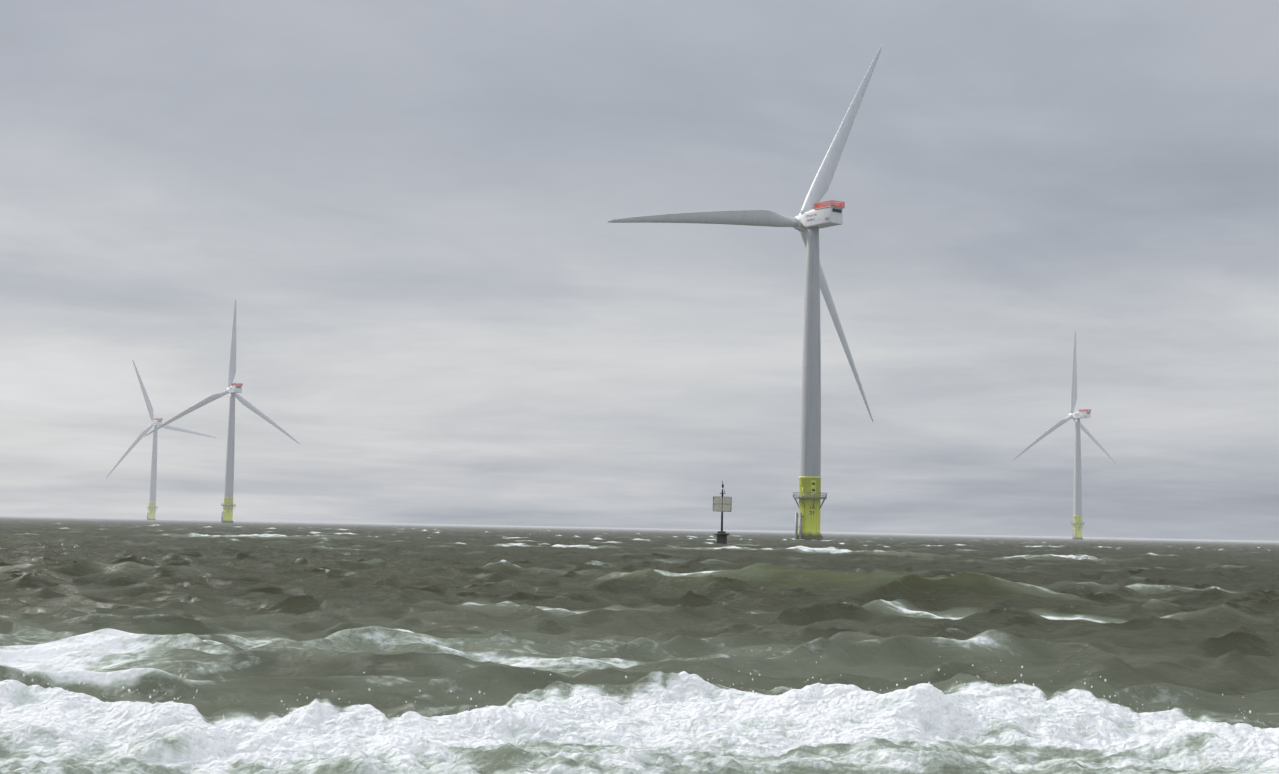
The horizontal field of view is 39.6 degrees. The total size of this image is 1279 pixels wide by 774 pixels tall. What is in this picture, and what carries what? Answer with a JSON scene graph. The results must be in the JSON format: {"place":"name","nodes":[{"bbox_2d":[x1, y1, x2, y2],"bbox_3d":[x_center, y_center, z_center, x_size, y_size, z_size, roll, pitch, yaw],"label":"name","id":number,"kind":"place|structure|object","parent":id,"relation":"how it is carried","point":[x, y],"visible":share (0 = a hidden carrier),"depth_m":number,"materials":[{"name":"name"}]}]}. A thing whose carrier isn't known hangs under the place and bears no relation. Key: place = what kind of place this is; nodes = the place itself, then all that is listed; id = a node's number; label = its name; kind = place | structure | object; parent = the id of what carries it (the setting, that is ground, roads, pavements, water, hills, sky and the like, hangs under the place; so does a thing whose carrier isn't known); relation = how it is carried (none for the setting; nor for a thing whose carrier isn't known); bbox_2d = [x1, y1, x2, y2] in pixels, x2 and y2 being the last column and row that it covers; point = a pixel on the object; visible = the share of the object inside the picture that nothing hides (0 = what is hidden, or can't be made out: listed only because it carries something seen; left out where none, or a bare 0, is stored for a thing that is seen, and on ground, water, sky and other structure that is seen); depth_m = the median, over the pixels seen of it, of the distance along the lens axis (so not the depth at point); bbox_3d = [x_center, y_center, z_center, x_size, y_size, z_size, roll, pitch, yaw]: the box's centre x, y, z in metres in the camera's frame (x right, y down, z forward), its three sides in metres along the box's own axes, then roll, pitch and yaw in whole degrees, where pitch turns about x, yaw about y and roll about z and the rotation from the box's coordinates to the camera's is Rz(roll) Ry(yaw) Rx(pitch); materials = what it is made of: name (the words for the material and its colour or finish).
{"place":"outdoors","nodes":[
{"label":"outdoors","id":0,"kind":"place"},
{"bbox_2d":[0,515,1278,773],"bbox_3d":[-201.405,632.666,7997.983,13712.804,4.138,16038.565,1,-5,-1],"label":"sea","id":1,"kind":"structure","parent":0,"point":[260,625],"depth_m":29.57,"materials":[{"name":"liquid"}]},
{"bbox_2d":[106,359,215,519],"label":"turbine","id":2,"kind":"object","parent":1,"relation":"on","point":[156,422],"visible":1,"depth_m":1415.22,"materials":[{"name":"metal"}]},
{"bbox_2d":[144,299,299,522],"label":"turbine","id":3,"kind":"object","parent":1,"relation":"on","point":[233,390],"visible":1,"depth_m":1036.79,"materials":[{"name":"metal"}]},
{"bbox_2d":[17,660,1272,746],"bbox_3d":[0.242,3.186,17.838,16.221,0.812,5.713,2,-5,-8],"label":"breaker spray","id":4,"kind":"object","parent":1,"relation":"on","point":[326,730],"visible":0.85,"depth_m":18.67,"materials":[{"name":"white liquid"}]},
{"bbox_2d":[713,481,731,543],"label":"navigation beacon","id":5,"kind":"object","parent":1,"relation":"on","point":[722,504],"visible":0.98,"depth_m":265.41,"materials":[{"name":"grey metal"}]},
{"bbox_2d":[608,45,881,539],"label":"turbine","id":6,"kind":"object","parent":1,"relation":"on","point":[811,219],"visible":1,"depth_m":429.64,"materials":[{"name":"metal"}]},
{"bbox_2d":[1014,331,1115,539],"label":"turbine","id":7,"kind":"object","parent":1,"relation":"on","point":[1076,417],"visible":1,"depth_m":1109.85,"materials":[{"name":"metal"}]},
{"bbox_2d":[0,0,1278,540],"label":"sky","id":8,"kind":"structure","parent":0,"point":[405,208],"materials":[{"name":"grey"}]}
]}

